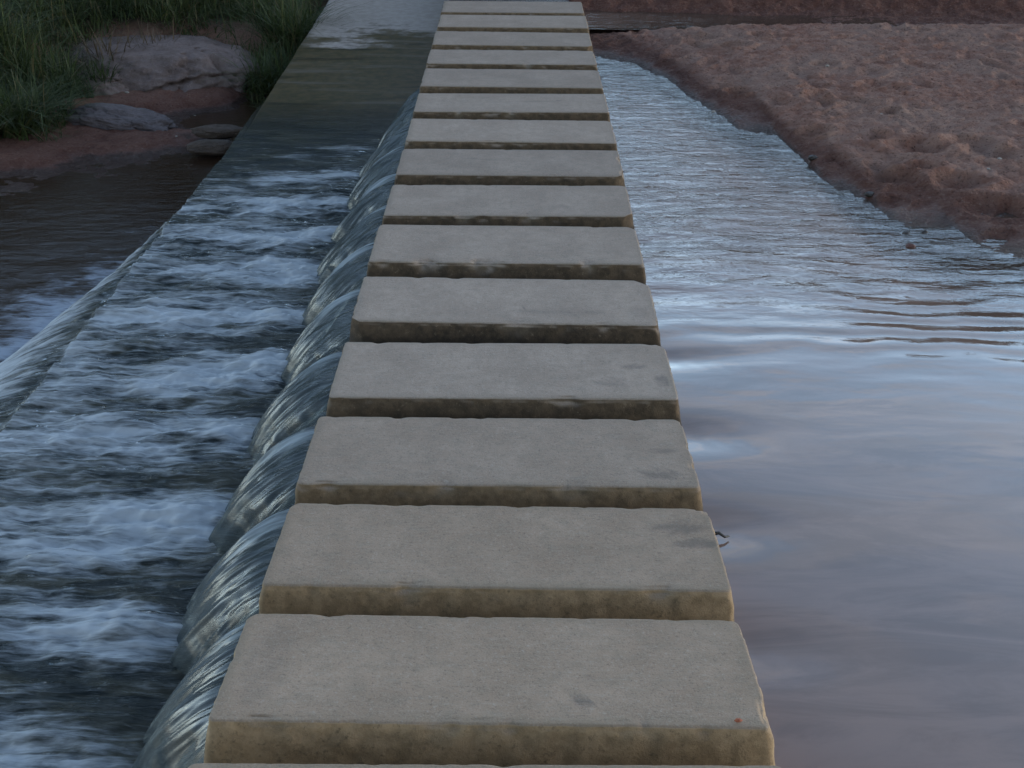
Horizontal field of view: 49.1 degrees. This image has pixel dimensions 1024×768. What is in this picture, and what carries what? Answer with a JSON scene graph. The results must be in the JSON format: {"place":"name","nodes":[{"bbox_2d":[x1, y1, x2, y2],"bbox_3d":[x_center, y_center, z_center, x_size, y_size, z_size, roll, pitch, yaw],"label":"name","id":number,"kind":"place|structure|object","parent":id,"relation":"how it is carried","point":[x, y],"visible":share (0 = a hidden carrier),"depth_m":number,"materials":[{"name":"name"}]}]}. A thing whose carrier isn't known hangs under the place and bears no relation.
{"place":"outdoors","nodes":[
{"label":"outdoors","id":0,"kind":"place"},
{"bbox_2d":[0,98,264,362],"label":"pool water","id":1,"kind":"structure","parent":0,"point":[68,239],"depth_m":7.07,"materials":[{"name":"liquid"}]},
{"bbox_2d":[0,115,394,767],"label":"flowing water","id":2,"kind":"structure","parent":0,"point":[142,387],"depth_m":4.22,"materials":[{"name":"blue liquid"}]},
{"bbox_2d":[208,405,326,552],"bbox_3d":[-0.230,0.345,3.630,1.533,0.409,0.563,0,28,0],"label":"water spill","id":3,"kind":"object","parent":2,"relation":"on","point":[266,488],"visible":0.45,"depth_m":3.52,"materials":[{"name":"grey liquid"}]},
{"bbox_2d":[391,88,419,123],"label":"water spill","id":4,"kind":"object","parent":2,"relation":"on","point":[410,101],"visible":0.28,"depth_m":7.81,"materials":[{"name":"liquid"}]},
{"bbox_2d":[0,0,1023,300],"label":"ground","id":5,"kind":"structure","parent":0,"point":[910,114],"depth_m":7.54,"materials":[{"name":"brown soil"}]},
{"bbox_2d":[51,71,111,98],"bbox_3d":[-3.634,-2.518,9.375,0.720,0.235,0.638,14,31,25],"label":"grass tuft","id":6,"kind":"object","parent":5,"relation":"on","point":[87,86],"visible":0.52,"depth_m":9.35,"materials":[{"name":"green plant"}]},
{"bbox_2d":[39,70,128,95],"bbox_3d":[-3.774,-2.554,10.000,1.160,0.559,1.202,-14,31,-25],"label":"boulder","id":7,"kind":"object","parent":5,"relation":"on","point":[116,88],"visible":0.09,"depth_m":9.57,"materials":[{"name":"grey stone"}]},
{"bbox_2d":[76,51,121,83],"bbox_3d":[-3.573,-2.703,9.625,0.752,0.384,0.640,0,28,0],"label":"grass tuft","id":8,"kind":"object","parent":5,"relation":"on","point":[100,75],"visible":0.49,"depth_m":9.55,"materials":[{"name":"green plant"}]},
{"bbox_2d":[3,22,202,74],"bbox_3d":[-3.659,-2.883,9.746,2.085,0.497,2.131,0,28,0],"label":"dry grass tuft","id":9,"kind":"object","parent":5,"relation":"on","point":[105,46],"visible":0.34,"depth_m":9.86,"materials":[{"name":"green plant"}]},
{"bbox_2d":[64,103,178,131],"bbox_3d":[-3.161,-2.105,9.012,0.915,0.294,0.447,4,28,6],"label":"boulder","id":10,"kind":"object","parent":5,"relation":"on","point":[108,116],"visible":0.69,"depth_m":8.88,"materials":[{"name":"grey stone"}]},
{"bbox_2d":[40,14,272,73],"bbox_3d":[-3.227,-3.084,10.151,2.427,0.472,2.265,-18,33,-30],"label":"dry grass tuft","id":11,"kind":"object","parent":5,"relation":"on","point":[152,34],"visible":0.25,"depth_m":10.29,"materials":[{"name":"green plant"}]},
{"bbox_2d":[64,34,258,92],"bbox_3d":[-3.272,-2.792,10.445,2.272,0.794,1.666,3,28,5],"label":"boulder","id":12,"kind":"object","parent":5,"relation":"on","point":[145,77],"visible":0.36,"depth_m":9.87,"materials":[{"name":"grey stone"}]},
{"bbox_2d":[0,0,325,141],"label":"grass","id":13,"kind":"structure","parent":5,"relation":"on","point":[42,18],"depth_m":10.15,"materials":[{"name":"green plant"}]},
{"bbox_2d":[186,139,231,155],"bbox_3d":[-2.245,-1.771,8.376,0.385,0.116,0.211,-1,28,-3],"label":"flat stone","id":14,"kind":"object","parent":5,"relation":"on","point":[215,147],"visible":0.77,"depth_m":8.31,"materials":[{"name":"grey stone"}]},
{"bbox_2d":[191,124,242,138],"bbox_3d":[-2.245,-1.940,8.624,0.459,0.108,0.178,2,28,3],"label":"flat stone","id":15,"kind":"object","parent":5,"relation":"on","point":[220,131],"visible":0.87,"depth_m":8.57,"materials":[{"name":"grey stone"}]},
{"bbox_2d":[186,29,295,94],"bbox_3d":[-1.988,-2.906,10.042,2.210,0.526,1.956,-12,31,-23],"label":"grass tussock","id":16,"kind":"object","parent":5,"relation":"on","point":[260,83],"depth_m":9.95,"materials":[{"name":"green plant"}]},
{"bbox_2d":[188,0,405,51],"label":"grass tussock","id":17,"kind":"object","parent":5,"relation":"on","point":[297,30],"depth_m":10.63,"materials":[{"name":"green plant"}]},
{"bbox_2d":[257,0,448,116],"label":"concrete apron","id":18,"kind":"object","parent":5,"relation":"on","point":[373,66],"visible":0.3,"depth_m":9.52,"materials":[{"name":"grey concrete"}]},
{"bbox_2d":[132,606,258,767],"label":"water spill","id":19,"kind":"object","parent":18,"relation":"on","point":[175,735],"visible":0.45,"depth_m":2.66,"materials":[{"name":"liquid"}]},
{"bbox_2d":[170,493,295,675],"bbox_3d":[-0.222,0.584,3.179,1.513,0.408,0.567,0,28,0],"label":"water spill","id":20,"kind":"object","parent":18,"relation":"on","point":[224,599],"visible":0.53,"depth_m":3.08,"materials":[{"name":"liquid"}]},
{"bbox_2d":[247,335,349,465],"bbox_3d":[-0.226,0.089,4.112,1.530,0.409,0.557,0,28,0],"label":"water spill","id":21,"kind":"object","parent":18,"relation":"on","point":[302,397],"visible":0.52,"depth_m":4.00,"materials":[{"name":"liquid"}]},
{"bbox_2d":[281,282,362,387],"bbox_3d":[-0.218,-0.173,4.603,1.518,0.408,0.557,0,28,0],"label":"water spill","id":22,"kind":"object","parent":18,"relation":"on","point":[327,328],"visible":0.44,"depth_m":4.50,"materials":[{"name":"grey liquid"}]},
{"bbox_2d":[302,239,374,326],"bbox_3d":[-0.218,-0.428,5.084,1.522,0.409,0.562,0,28,0],"label":"water spill","id":23,"kind":"object","parent":18,"relation":"on","point":[348,274],"visible":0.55,"depth_m":4.98,"materials":[{"name":"grey liquid"}]},
{"bbox_2d":[317,201,386,283],"bbox_3d":[-0.227,-0.680,5.556,1.543,0.408,0.560,0,28,0],"label":"water spill","id":24,"kind":"object","parent":18,"relation":"on","point":[361,233],"visible":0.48,"depth_m":5.44,"materials":[{"name":"liquid"}]},
{"bbox_2d":[331,170,396,242],"bbox_3d":[-0.223,-0.923,6.015,1.540,0.408,0.571,0,28,0],"label":"water spill","id":25,"kind":"object","parent":18,"relation":"on","point":[376,194],"visible":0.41,"depth_m":5.90,"materials":[{"name":"liquid"}]},
{"bbox_2d":[347,144,404,211],"bbox_3d":[-0.217,-1.174,6.485,1.531,0.407,0.565,0,28,0],"label":"water spill","id":26,"kind":"object","parent":18,"relation":"on","point":[385,165],"visible":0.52,"depth_m":6.39,"materials":[{"name":"liquid"}]},
{"bbox_2d":[359,123,409,176],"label":"water spill","id":27,"kind":"object","parent":18,"relation":"on","point":[397,138],"visible":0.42,"depth_m":6.86,"materials":[{"name":"liquid"}]},
{"bbox_2d":[376,103,415,149],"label":"water spill","id":28,"kind":"object","parent":18,"relation":"on","point":[403,119],"visible":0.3,"depth_m":7.35,"materials":[{"name":"liquid"}]},
{"bbox_2d":[449,0,568,1],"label":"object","id":29,"kind":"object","parent":5,"relation":"on","point":[518,0],"depth_m":10.14,"materials":[{"name":"concrete"}]},
{"bbox_2d":[189,763,779,767],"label":"stepping slab","id":30,"kind":"structure","parent":29,"relation":"on","point":[226,765],"depth_m":2.10,"materials":[{"name":"concrete"}]},
{"bbox_2d":[204,614,774,766],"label":"stepping slab","id":31,"kind":"structure","parent":29,"relation":"on","point":[380,690],"depth_m":2.29,"materials":[{"name":"concrete"}]},
{"bbox_2d":[259,503,733,621],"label":"stepping slab","id":32,"kind":"structure","parent":29,"relation":"on","point":[331,560],"depth_m":2.74,"materials":[{"name":"concrete"}]},
{"bbox_2d":[295,416,702,510],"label":"stepping slab","id":33,"kind":"structure","parent":29,"relation":"on","point":[547,462],"depth_m":3.19,"materials":[{"name":"concrete"}]},
{"bbox_2d":[326,342,681,425],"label":"stepping slab","id":34,"kind":"structure","parent":29,"relation":"on","point":[400,380],"depth_m":3.65,"materials":[{"name":"concrete"}]},
{"bbox_2d":[349,277,660,346],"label":"stepping slab","id":35,"kind":"structure","parent":29,"relation":"on","point":[439,310],"depth_m":4.12,"materials":[{"name":"concrete"}]},
{"bbox_2d":[366,224,645,284],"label":"stepping slab","id":36,"kind":"structure","parent":29,"relation":"on","point":[524,252],"depth_m":4.61,"materials":[{"name":"concrete"}]},
{"bbox_2d":[382,185,633,228],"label":"stepping slab","id":37,"kind":"structure","parent":29,"relation":"on","point":[540,205],"depth_m":5.09,"materials":[{"name":"concrete"}]},
{"bbox_2d":[394,149,624,186],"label":"stepping slab","id":38,"kind":"structure","parent":29,"relation":"on","point":[487,167],"depth_m":5.55,"materials":[{"name":"concrete"}]},
{"bbox_2d":[404,119,617,150],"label":"stepping slab","id":39,"kind":"structure","parent":29,"relation":"on","point":[506,134],"depth_m":6.01,"materials":[{"name":"concrete"}]},
{"bbox_2d":[412,93,609,121],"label":"stepping slab","id":40,"kind":"structure","parent":29,"relation":"on","point":[575,107],"depth_m":6.47,"materials":[{"name":"concrete"}]},
{"bbox_2d":[419,68,603,93],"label":"stepping slab","id":41,"kind":"structure","parent":29,"relation":"on","point":[502,81],"depth_m":6.93,"materials":[{"name":"concrete"}]},
{"bbox_2d":[426,49,597,70],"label":"stepping slab","id":42,"kind":"structure","parent":29,"relation":"on","point":[516,59],"depth_m":7.41,"materials":[{"name":"concrete"}]},
{"bbox_2d":[431,31,592,51],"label":"stepping slab","id":43,"kind":"structure","parent":29,"relation":"on","point":[458,40],"depth_m":7.87,"materials":[{"name":"concrete"}]},
{"bbox_2d":[441,1,583,15],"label":"stepping slab","id":44,"kind":"structure","parent":29,"relation":"on","point":[512,8],"depth_m":8.84,"materials":[{"name":"concrete"}]},
{"bbox_2d":[437,15,588,32],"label":"stepping slab","id":45,"kind":"structure","parent":29,"relation":"on","point":[526,23],"depth_m":8.35,"materials":[{"name":"concrete"}]},
{"bbox_2d":[584,10,890,29],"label":"puddle water","id":46,"kind":"structure","parent":5,"relation":"on","point":[599,21],"depth_m":9.48,"materials":[{"name":"liquid"}]},
{"bbox_2d":[808,155,817,160],"bbox_3d":[1.641,-1.235,6.111,0.057,0.033,0.043,0,28,0],"label":"pebble","id":47,"kind":"object","parent":5,"relation":"on","point":[812,157],"visible":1,"depth_m":6.09,"materials":[{"name":"grey stone"}]},
{"bbox_2d":[864,191,873,196],"bbox_3d":[1.785,-0.947,5.595,0.052,0.030,0.042,0,28,0],"label":"pebble","id":48,"kind":"object","parent":5,"relation":"on","point":[869,194],"visible":1,"depth_m":5.58,"materials":[{"name":"grey stone"}]},
{"bbox_2d":[905,243,915,249],"bbox_3d":[1.785,-0.615,5.015,0.048,0.029,0.036,0,28,0],"label":"pebble","id":49,"kind":"object","parent":5,"relation":"on","point":[909,246],"visible":1,"depth_m":5.00,"materials":[{"name":"brown stone"}]},
{"bbox_2d":[596,57,1023,767],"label":"pool water","id":50,"kind":"structure","parent":0,"point":[850,393],"depth_m":3.48,"materials":[{"name":"liquid"}]},
{"bbox_2d":[715,531,729,537],"bbox_3d":[0.566,0.411,3.050,0.056,0.019,0.015,0,28,0],"label":"twig","id":51,"kind":"object","parent":50,"relation":"on","point":[720,534],"visible":0.7,"depth_m":3.05,"materials":[{"name":"brown wood"}]}
]}

